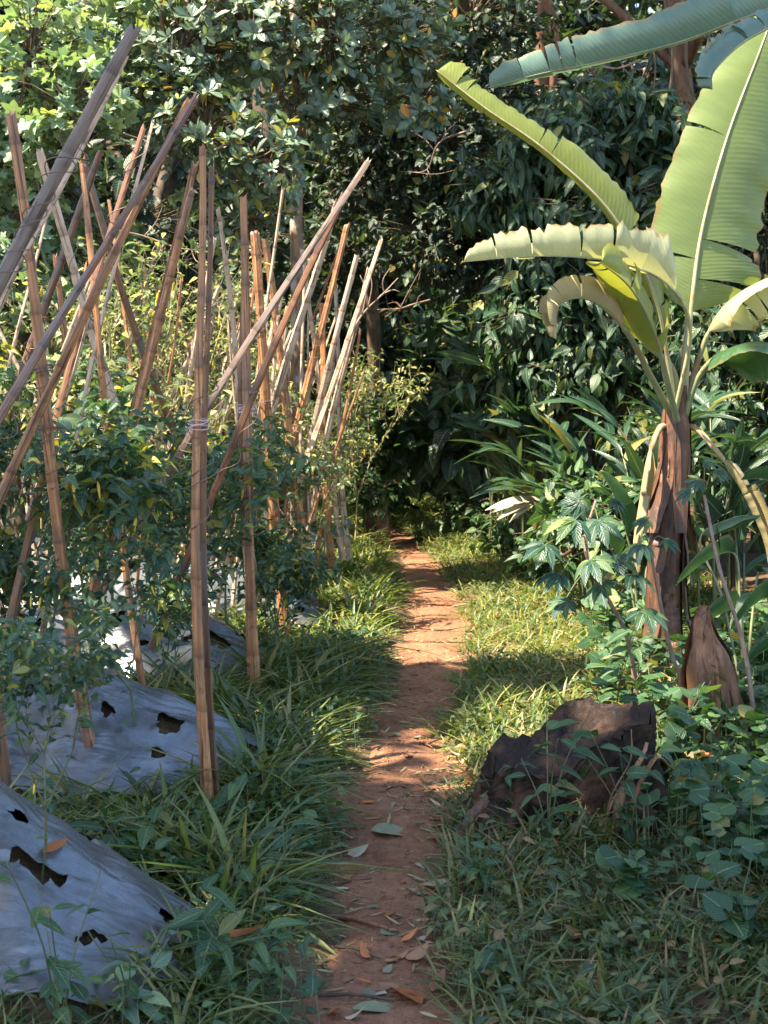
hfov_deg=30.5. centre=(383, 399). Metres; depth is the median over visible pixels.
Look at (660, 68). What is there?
forest tree
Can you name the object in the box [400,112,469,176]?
bare branch
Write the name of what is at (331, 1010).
fallen leaf
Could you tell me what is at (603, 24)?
forest tree
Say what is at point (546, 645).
short grass
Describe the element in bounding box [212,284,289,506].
bamboo stake
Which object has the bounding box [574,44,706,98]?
forest tree
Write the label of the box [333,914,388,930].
stick
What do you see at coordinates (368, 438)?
chilli plant
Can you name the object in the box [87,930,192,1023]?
weed
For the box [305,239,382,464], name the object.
bamboo stake
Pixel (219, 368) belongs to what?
bamboo stake
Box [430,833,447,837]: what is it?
fallen leaf
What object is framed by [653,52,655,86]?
liana
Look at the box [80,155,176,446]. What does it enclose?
bamboo stake
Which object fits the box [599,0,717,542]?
tall tree
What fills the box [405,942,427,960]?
fallen leaf
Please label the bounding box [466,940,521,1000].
weed
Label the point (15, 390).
bamboo stake
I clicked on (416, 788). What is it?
fallen leaf
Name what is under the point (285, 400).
bamboo stake
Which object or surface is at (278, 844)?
weed
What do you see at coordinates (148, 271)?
bamboo stake
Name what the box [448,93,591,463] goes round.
forest tree
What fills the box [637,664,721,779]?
weed
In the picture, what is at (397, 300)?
forest tree
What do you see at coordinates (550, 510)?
shrub
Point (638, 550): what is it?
cassava plant
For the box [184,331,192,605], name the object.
bamboo stake
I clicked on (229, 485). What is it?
chilli plant
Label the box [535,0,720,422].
forest tree
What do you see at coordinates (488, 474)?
ginger plant
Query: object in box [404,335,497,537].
ginger plant
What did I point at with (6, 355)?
chilli plant
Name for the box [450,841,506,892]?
weed
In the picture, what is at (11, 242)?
forest tree
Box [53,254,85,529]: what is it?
bamboo stake
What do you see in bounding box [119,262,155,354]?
bamboo stake
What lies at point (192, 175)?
bamboo stake
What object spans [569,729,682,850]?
weed
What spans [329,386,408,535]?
shrub
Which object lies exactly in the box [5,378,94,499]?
chilli plant
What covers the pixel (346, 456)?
chilli plant
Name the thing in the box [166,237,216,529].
bamboo stake
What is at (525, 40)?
forest tree
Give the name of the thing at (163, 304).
bamboo stake
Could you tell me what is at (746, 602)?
broadleaf plant
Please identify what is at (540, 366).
broadleaf shrub
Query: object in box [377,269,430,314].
bare branch
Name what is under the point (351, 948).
stick
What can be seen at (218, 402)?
bamboo stake
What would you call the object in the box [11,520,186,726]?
chilli plant
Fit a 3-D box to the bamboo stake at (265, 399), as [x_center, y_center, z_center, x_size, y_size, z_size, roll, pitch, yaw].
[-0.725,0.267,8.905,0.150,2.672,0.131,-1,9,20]
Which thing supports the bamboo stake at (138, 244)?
on the ground at (166, 725)
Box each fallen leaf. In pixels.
[43,838,67,852]
[229,924,263,936]
[327,1008,340,1013]
[344,976,352,981]
[345,1006,364,1018]
[348,844,367,856]
[351,1000,395,1012]
[360,941,371,956]
[362,799,374,802]
[362,988,374,998]
[365,823,403,835]
[374,984,390,989]
[374,990,386,994]
[379,982,398,991]
[380,928,396,934]
[382,964,391,972]
[383,910,394,915]
[388,911,401,918]
[392,987,423,1003]
[396,950,407,958]
[401,928,416,940]
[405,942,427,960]
[411,786,423,790]
[414,901,420,908]
[419,882,434,891]
[423,874,458,885]
[429,968,445,990]
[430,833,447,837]
[439,788,447,798]
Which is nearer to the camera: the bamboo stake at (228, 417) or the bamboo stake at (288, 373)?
the bamboo stake at (228, 417)
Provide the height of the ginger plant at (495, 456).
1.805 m
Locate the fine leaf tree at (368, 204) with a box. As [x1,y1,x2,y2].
[277,0,573,535]
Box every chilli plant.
[0,292,271,559]
[0,318,171,507]
[0,322,88,529]
[0,331,16,396]
[0,335,164,537]
[0,375,86,529]
[0,382,152,660]
[0,421,184,661]
[0,424,40,486]
[0,459,33,529]
[0,518,107,640]
[0,584,138,881]
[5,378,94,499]
[6,257,222,401]
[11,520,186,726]
[14,348,235,588]
[20,487,175,594]
[24,393,153,616]
[51,265,230,451]
[74,324,213,438]
[76,231,275,429]
[80,316,187,420]
[124,420,308,676]
[128,550,246,689]
[132,433,255,587]
[136,402,311,623]
[137,338,269,504]
[143,359,320,510]
[162,347,270,499]
[165,365,232,474]
[173,280,319,370]
[215,505,351,639]
[222,405,332,537]
[227,543,341,659]
[232,444,345,566]
[277,419,376,555]
[277,433,357,562]
[280,415,377,556]
[291,379,396,566]
[305,345,440,540]
[313,425,358,519]
[314,422,385,500]
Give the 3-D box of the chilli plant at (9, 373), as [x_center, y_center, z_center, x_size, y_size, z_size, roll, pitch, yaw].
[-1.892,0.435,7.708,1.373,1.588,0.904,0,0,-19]
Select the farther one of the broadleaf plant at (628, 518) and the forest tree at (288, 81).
the forest tree at (288, 81)
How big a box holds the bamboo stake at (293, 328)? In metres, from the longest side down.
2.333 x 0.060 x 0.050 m
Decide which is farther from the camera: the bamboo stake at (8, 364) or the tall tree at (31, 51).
the tall tree at (31, 51)
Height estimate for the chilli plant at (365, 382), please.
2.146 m
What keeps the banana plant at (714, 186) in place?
on the ground at (166, 725)
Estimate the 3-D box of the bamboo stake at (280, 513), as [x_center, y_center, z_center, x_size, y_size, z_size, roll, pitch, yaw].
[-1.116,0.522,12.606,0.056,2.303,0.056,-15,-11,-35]
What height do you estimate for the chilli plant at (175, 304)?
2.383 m
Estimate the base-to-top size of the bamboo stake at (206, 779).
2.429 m
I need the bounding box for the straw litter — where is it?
[250,584,482,1023]
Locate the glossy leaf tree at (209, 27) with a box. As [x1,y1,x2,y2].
[101,0,467,543]
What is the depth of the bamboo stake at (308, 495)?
11.59 m
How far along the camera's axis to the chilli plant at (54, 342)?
10.96 m
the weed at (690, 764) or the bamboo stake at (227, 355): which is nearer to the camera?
the weed at (690, 764)
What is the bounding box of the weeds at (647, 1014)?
[414,706,767,1023]
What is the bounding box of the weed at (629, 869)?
[595,841,653,910]
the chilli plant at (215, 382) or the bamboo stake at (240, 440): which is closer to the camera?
the bamboo stake at (240, 440)
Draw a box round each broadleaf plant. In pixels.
[586,470,699,630]
[676,515,767,681]
[730,466,767,661]
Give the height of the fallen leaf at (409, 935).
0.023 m
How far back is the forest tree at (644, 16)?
25.58 m
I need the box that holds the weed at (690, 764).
[664,756,767,835]
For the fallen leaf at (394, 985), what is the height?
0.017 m
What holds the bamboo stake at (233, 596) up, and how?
on the ground at (166, 725)
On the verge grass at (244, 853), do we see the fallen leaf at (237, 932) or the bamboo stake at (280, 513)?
the fallen leaf at (237, 932)
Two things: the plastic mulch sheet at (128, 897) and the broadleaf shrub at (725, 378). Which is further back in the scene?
the broadleaf shrub at (725, 378)
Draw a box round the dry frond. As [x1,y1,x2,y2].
[486,495,539,521]
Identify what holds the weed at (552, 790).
on the ground at (166, 725)
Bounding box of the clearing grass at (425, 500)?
[222,433,532,526]
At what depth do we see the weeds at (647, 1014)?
3.99 m
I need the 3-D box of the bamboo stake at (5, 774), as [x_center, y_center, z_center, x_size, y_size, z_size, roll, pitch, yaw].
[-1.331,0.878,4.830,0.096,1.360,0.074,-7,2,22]
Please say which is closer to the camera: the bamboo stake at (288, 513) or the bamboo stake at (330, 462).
the bamboo stake at (330, 462)
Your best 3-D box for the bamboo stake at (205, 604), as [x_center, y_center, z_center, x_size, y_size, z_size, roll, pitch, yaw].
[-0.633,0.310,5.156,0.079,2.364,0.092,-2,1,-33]
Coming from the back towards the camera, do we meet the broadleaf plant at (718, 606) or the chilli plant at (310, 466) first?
the chilli plant at (310, 466)
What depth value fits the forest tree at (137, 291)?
18.59 m
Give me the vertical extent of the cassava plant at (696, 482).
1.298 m
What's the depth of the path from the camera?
5.33 m
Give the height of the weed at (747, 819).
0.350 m
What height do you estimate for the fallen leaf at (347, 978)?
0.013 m
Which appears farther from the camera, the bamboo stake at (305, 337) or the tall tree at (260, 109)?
the tall tree at (260, 109)
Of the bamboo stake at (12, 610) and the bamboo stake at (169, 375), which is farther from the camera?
the bamboo stake at (169, 375)
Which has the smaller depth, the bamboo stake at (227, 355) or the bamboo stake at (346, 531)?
the bamboo stake at (227, 355)
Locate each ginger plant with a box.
[397,324,445,510]
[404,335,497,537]
[409,302,467,525]
[436,335,565,565]
[438,360,509,550]
[443,375,577,551]
[451,395,630,588]
[471,414,609,598]
[531,387,759,627]
[624,382,767,628]
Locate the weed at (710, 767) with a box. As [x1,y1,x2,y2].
[655,740,733,831]
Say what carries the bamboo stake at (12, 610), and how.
on the ground at (166, 725)
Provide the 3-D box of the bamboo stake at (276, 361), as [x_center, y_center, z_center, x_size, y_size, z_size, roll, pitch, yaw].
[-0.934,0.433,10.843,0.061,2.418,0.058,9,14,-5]
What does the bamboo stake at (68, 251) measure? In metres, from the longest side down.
2.223 x 0.116 x 0.075 m
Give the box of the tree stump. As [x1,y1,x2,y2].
[454,695,675,847]
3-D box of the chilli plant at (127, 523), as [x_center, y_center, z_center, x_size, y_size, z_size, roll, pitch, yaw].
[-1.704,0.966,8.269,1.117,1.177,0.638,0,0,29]
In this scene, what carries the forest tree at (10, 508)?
on the ground at (166, 725)
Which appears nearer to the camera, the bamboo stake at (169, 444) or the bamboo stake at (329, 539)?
the bamboo stake at (169, 444)
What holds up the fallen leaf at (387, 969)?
on the path
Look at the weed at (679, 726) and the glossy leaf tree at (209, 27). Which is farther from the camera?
the glossy leaf tree at (209, 27)
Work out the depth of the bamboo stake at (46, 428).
5.22 m
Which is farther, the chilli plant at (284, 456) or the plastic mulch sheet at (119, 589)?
the chilli plant at (284, 456)
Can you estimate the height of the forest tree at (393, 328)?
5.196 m
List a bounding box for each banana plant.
[436,16,767,683]
[488,0,767,89]
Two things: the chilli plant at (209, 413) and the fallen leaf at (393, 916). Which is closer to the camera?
the fallen leaf at (393, 916)
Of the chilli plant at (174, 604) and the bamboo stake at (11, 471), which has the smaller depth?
the bamboo stake at (11, 471)
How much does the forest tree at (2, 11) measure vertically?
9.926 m
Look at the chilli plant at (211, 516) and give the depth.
8.22 m
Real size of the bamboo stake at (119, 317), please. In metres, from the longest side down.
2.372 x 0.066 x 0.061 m
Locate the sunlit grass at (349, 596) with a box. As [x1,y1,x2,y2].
[23,503,427,673]
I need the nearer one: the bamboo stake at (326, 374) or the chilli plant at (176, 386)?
the chilli plant at (176, 386)
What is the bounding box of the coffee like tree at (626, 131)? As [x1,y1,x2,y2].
[444,57,730,472]
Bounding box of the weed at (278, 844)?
[248,819,337,899]
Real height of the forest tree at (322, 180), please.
6.087 m
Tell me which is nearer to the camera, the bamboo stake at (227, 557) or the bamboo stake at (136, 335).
the bamboo stake at (136, 335)
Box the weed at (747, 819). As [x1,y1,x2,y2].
[714,789,767,878]
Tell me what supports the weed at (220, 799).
on the ground at (166, 725)
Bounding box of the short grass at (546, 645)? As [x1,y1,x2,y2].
[388,502,767,771]
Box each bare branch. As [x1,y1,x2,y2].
[118,209,197,261]
[214,103,276,161]
[353,268,398,331]
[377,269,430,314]
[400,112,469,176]
[574,59,640,88]
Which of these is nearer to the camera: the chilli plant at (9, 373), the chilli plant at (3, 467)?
the chilli plant at (3, 467)
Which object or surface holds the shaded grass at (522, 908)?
on the ground at (166, 725)
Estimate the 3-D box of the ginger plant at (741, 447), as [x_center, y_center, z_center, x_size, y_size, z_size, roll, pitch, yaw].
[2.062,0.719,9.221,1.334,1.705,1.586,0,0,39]
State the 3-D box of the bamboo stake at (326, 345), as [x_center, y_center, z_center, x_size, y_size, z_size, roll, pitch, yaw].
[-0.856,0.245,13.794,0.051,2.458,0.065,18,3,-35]
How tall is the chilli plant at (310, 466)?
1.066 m
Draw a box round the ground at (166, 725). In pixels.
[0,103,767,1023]
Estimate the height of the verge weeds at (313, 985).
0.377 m
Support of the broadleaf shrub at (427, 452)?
on the ground at (166, 725)
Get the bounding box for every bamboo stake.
[0,23,142,297]
[0,56,128,298]
[0,91,198,438]
[0,97,190,509]
[0,123,148,651]
[0,150,102,442]
[0,220,46,405]
[0,273,16,312]
[0,278,89,520]
[0,328,85,609]
[0,329,116,554]
[0,477,26,603]
[0,599,12,789]
[1,588,49,660]
[2,376,37,571]
[5,109,95,747]
[35,243,159,556]
[36,147,177,559]
[37,262,86,604]
[40,118,153,636]
[40,303,87,578]
[45,313,77,553]
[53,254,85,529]
[79,162,145,685]
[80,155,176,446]
[89,184,195,596]
[91,157,370,607]
[103,312,121,348]
[103,336,122,577]
[107,200,166,587]
[111,161,198,540]
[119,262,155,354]
[125,313,135,378]
[127,323,200,555]
[135,277,182,591]
[135,372,234,558]
[136,242,164,448]
[136,321,242,560]
[137,328,162,541]
[143,265,157,448]
[148,191,344,650]
[149,284,220,441]
[156,285,159,414]
[159,331,168,546]
[165,339,181,444]
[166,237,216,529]
[167,315,196,449]
[167,320,256,596]
[170,251,227,530]
[174,291,225,514]
[177,292,226,426]
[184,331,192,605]
[185,144,218,802]
[189,334,238,540]
[194,163,218,796]
[206,376,234,529]
[210,298,282,560]
[211,311,228,436]
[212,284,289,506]
[212,329,292,575]
[213,207,261,601]
[214,287,251,388]
[214,403,260,616]
[219,349,289,538]
[223,333,235,427]
[227,318,262,621]
[229,251,337,528]
[230,188,283,619]
[230,194,264,694]
[233,281,253,556]
[238,248,254,585]
[250,230,290,636]
[252,403,269,529]
[254,306,287,488]
[255,322,272,405]
[256,315,279,524]
[260,326,286,526]
[261,238,319,607]
[262,198,336,437]
[265,302,299,529]
[277,317,334,479]
[278,222,349,499]
[280,320,311,547]
[282,357,309,542]
[287,372,330,525]
[290,369,365,581]
[299,286,304,559]
[300,248,345,560]
[302,255,358,485]
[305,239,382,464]
[306,351,311,444]
[307,312,309,550]
[308,266,368,520]
[310,305,340,507]
[314,328,360,567]
[316,303,335,569]
[332,268,351,560]
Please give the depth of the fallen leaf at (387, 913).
4.37 m
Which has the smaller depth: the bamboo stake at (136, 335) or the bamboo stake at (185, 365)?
the bamboo stake at (136, 335)
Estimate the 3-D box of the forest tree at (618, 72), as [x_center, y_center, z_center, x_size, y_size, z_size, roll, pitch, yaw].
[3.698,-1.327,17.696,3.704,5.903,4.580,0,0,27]
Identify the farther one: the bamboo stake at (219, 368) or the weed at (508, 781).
the bamboo stake at (219, 368)
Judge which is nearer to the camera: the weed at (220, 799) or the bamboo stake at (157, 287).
the weed at (220, 799)
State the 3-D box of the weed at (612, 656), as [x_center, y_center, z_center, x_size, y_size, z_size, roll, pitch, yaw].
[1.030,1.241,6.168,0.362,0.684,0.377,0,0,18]
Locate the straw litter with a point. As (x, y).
(424, 919)
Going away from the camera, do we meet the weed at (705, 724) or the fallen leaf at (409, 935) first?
the fallen leaf at (409, 935)
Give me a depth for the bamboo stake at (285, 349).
9.83 m
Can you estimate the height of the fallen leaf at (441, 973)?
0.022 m
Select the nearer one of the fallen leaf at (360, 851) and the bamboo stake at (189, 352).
the fallen leaf at (360, 851)
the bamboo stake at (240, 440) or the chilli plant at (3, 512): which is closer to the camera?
the chilli plant at (3, 512)
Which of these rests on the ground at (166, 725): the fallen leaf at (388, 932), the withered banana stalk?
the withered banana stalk
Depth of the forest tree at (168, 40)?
26.89 m
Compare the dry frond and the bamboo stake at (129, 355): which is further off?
the dry frond
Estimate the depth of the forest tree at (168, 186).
16.70 m
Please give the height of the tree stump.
0.472 m
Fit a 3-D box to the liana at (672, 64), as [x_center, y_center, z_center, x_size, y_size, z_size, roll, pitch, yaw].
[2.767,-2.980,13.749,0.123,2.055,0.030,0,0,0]
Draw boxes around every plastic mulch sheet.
[0,602,279,681]
[0,652,271,806]
[0,781,197,1010]
[1,528,328,582]
[1,555,329,625]
[11,510,336,550]
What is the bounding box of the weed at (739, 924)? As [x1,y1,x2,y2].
[701,857,767,956]
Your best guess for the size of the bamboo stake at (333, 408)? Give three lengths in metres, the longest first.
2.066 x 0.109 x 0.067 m
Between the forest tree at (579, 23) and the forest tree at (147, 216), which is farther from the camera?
the forest tree at (579, 23)
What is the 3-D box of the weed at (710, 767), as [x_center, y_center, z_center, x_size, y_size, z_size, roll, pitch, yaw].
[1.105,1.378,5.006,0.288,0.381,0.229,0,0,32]
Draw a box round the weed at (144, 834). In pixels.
[68,799,172,868]
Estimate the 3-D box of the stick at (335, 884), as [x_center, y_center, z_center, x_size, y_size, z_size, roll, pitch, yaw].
[-0.130,1.606,4.671,0.181,0.051,0.016,0,0,3]
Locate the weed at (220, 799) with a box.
[192,773,265,837]
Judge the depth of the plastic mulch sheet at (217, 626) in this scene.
7.36 m
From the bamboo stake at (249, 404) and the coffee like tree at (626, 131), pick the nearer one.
the bamboo stake at (249, 404)
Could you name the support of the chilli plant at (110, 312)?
on the ground at (166, 725)
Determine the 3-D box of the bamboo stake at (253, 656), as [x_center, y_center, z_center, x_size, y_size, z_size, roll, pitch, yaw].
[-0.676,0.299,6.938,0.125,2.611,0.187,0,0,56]
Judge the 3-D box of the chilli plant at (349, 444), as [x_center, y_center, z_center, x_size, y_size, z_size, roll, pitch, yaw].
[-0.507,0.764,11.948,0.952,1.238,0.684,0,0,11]
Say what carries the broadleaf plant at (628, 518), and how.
on the ground at (166, 725)
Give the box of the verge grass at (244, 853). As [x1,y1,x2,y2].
[0,604,452,1023]
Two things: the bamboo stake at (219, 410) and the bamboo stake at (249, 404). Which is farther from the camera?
the bamboo stake at (219, 410)
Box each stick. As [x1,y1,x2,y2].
[318,992,394,1001]
[331,877,371,885]
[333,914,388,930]
[335,945,380,958]
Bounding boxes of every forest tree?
[0,0,214,320]
[0,1,92,88]
[0,92,51,461]
[0,94,226,523]
[0,201,195,372]
[0,286,139,513]
[12,0,395,441]
[20,0,378,345]
[33,118,238,437]
[93,74,319,205]
[103,45,361,378]
[190,0,456,302]
[194,123,405,457]
[279,220,436,421]
[303,14,586,343]
[359,123,500,355]
[379,55,533,354]
[414,45,763,437]
[432,0,648,122]
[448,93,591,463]
[474,5,694,77]
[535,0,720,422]
[536,67,766,430]
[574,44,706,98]
[590,253,753,501]
[607,209,767,553]
[628,5,730,96]
[640,114,767,437]
[644,23,767,272]
[756,199,767,273]
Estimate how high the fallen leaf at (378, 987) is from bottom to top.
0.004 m
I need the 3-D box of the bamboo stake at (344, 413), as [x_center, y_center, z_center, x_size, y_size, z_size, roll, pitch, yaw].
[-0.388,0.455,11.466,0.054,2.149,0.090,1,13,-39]
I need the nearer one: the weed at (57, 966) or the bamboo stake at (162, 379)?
the weed at (57, 966)
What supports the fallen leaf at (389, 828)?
on the path
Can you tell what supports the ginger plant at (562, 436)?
on the ground at (166, 725)
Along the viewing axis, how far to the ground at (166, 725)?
4.50 m
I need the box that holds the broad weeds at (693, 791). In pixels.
[576,589,767,967]
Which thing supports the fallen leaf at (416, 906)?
on the path
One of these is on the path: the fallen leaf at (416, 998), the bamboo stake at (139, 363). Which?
the fallen leaf at (416, 998)
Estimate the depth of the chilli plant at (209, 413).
13.10 m
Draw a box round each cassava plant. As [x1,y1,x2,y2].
[520,490,667,703]
[622,516,680,686]
[675,459,757,748]
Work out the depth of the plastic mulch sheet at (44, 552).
11.79 m
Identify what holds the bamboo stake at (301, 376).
on the ground at (166, 725)
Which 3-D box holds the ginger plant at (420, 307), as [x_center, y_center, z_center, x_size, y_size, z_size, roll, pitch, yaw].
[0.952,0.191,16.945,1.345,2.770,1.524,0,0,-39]
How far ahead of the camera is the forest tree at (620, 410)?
18.04 m
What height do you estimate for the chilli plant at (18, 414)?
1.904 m
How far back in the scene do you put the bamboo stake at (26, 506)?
9.67 m
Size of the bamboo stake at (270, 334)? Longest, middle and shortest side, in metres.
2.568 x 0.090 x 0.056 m
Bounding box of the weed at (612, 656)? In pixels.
[578,610,664,703]
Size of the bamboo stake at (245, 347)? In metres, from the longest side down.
2.355 x 0.137 x 0.116 m
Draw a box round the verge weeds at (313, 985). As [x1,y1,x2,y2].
[0,613,396,1023]
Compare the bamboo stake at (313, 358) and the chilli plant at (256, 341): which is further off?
the chilli plant at (256, 341)
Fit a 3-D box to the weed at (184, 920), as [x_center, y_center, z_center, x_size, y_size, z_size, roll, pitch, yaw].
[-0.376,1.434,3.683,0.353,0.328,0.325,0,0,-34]
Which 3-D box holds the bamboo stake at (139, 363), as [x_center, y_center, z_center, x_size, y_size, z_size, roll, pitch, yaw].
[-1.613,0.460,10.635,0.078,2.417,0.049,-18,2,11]
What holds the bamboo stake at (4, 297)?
on the ground at (166, 725)
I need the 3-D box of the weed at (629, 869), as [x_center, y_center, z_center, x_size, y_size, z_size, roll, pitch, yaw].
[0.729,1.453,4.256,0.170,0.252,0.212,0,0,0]
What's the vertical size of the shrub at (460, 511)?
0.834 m
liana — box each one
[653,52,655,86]
[667,0,673,108]
[684,42,697,126]
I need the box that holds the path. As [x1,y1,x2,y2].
[302,506,473,1023]
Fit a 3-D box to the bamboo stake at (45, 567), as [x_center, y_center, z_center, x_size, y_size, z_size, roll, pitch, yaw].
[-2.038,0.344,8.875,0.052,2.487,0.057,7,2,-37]
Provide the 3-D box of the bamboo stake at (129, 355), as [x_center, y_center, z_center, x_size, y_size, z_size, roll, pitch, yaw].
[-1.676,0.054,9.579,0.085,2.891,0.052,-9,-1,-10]
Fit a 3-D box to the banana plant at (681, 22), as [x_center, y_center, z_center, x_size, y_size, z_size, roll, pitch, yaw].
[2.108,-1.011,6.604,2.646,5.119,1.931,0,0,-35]
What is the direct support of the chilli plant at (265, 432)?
on the ground at (166, 725)
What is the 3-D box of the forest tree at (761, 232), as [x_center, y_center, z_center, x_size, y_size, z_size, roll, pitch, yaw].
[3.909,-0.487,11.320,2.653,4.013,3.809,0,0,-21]
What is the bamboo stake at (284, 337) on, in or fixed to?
on the ground at (166, 725)
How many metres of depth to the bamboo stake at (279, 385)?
9.33 m
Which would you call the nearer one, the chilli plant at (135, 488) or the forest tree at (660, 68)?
the chilli plant at (135, 488)
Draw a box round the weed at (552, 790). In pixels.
[505,696,604,837]
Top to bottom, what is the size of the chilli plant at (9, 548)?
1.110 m
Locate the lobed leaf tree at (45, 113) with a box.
[0,0,167,536]
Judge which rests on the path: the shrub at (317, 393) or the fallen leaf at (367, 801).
the fallen leaf at (367, 801)
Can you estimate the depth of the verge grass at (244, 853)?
5.00 m
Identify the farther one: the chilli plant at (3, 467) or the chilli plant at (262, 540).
the chilli plant at (262, 540)
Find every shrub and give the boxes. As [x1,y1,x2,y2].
[285,367,424,484]
[313,294,513,527]
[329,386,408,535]
[428,276,678,576]
[433,479,570,582]
[504,456,707,622]
[594,277,767,590]
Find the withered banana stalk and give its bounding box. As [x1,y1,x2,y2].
[680,605,745,747]
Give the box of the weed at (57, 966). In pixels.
[0,859,103,1023]
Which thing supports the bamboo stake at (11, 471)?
on the ground at (166, 725)
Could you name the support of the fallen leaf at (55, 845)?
on the plastic mulch sheet at (128, 897)
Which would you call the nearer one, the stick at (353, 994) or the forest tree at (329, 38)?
the stick at (353, 994)
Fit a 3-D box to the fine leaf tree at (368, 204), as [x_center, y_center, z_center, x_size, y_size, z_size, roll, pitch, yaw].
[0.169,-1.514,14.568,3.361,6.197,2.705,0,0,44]
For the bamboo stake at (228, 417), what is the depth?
11.81 m
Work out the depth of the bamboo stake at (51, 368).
11.41 m
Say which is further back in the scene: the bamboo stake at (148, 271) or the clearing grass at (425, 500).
the clearing grass at (425, 500)
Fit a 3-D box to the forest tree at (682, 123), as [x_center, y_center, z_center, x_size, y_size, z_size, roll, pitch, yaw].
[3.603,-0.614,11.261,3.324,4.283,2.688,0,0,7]
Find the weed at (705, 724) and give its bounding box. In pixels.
[657,665,726,744]
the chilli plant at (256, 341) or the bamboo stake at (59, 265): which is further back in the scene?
the chilli plant at (256, 341)
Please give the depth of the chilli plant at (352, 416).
12.35 m
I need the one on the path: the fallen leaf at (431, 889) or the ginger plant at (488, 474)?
the fallen leaf at (431, 889)
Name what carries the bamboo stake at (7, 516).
on the ground at (166, 725)
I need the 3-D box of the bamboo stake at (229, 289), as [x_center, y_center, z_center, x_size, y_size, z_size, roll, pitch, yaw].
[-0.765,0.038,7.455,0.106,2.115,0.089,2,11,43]
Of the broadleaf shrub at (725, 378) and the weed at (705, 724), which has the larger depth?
the broadleaf shrub at (725, 378)
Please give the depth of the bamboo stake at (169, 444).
10.69 m
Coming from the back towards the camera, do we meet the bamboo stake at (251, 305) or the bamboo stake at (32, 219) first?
the bamboo stake at (251, 305)
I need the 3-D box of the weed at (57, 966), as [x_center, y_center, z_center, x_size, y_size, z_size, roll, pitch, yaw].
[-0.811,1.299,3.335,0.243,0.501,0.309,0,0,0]
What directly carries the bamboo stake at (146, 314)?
on the ground at (166, 725)
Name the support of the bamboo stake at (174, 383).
on the ground at (166, 725)
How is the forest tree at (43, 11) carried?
on the ground at (166, 725)
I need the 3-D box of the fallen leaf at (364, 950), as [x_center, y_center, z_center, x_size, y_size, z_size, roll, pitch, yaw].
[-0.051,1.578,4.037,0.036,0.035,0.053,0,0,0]
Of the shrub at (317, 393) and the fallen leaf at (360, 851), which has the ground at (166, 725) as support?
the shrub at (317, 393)
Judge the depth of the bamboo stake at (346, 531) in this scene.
11.81 m
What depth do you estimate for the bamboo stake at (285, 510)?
11.58 m
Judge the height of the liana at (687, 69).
2.228 m
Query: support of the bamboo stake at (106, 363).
on the ground at (166, 725)
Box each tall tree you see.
[0,1,113,345]
[252,37,289,509]
[531,0,560,508]
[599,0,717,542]
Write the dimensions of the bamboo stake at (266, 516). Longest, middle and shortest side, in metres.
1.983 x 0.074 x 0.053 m
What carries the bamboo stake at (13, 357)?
on the ground at (166, 725)
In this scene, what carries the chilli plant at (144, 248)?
on the ground at (166, 725)
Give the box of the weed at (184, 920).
[160,874,306,1005]
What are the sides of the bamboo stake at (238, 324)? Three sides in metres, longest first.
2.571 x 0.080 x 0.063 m
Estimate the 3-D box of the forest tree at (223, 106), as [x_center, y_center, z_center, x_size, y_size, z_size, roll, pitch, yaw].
[-2.988,-2.502,24.487,6.531,6.975,3.451,0,0,21]
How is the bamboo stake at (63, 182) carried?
on the ground at (166, 725)
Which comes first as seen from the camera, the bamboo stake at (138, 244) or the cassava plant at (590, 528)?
the cassava plant at (590, 528)
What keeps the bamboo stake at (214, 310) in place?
on the ground at (166, 725)
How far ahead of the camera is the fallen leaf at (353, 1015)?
3.62 m
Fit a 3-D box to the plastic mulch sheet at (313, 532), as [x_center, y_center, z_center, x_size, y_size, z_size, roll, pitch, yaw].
[-2.530,1.310,14.190,4.240,0.498,1.040,0,0,0]
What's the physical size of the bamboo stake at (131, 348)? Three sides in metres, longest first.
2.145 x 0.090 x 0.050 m
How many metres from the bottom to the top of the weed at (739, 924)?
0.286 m
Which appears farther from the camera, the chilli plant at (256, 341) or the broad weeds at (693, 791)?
the chilli plant at (256, 341)
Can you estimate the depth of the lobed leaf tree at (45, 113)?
10.83 m
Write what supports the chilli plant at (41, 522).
on the ground at (166, 725)
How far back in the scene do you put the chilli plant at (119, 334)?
13.08 m
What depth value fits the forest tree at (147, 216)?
14.34 m
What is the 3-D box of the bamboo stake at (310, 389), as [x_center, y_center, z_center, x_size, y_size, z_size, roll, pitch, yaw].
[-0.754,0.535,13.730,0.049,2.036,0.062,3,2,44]
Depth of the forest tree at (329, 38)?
26.02 m
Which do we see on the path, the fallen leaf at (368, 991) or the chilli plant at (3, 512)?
the fallen leaf at (368, 991)
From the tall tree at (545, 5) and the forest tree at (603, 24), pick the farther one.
the forest tree at (603, 24)
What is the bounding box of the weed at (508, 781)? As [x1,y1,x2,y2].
[476,761,537,812]
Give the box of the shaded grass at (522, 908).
[398,718,767,1023]
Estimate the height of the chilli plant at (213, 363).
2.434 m
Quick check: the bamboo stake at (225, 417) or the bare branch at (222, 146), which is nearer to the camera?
the bamboo stake at (225, 417)
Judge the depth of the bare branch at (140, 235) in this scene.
9.88 m
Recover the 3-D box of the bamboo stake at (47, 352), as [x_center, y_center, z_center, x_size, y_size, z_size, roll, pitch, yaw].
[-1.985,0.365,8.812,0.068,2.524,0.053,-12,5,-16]
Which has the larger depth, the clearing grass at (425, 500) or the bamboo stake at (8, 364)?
the clearing grass at (425, 500)
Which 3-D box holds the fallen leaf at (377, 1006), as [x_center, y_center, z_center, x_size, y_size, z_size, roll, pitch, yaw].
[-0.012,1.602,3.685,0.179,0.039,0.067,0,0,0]

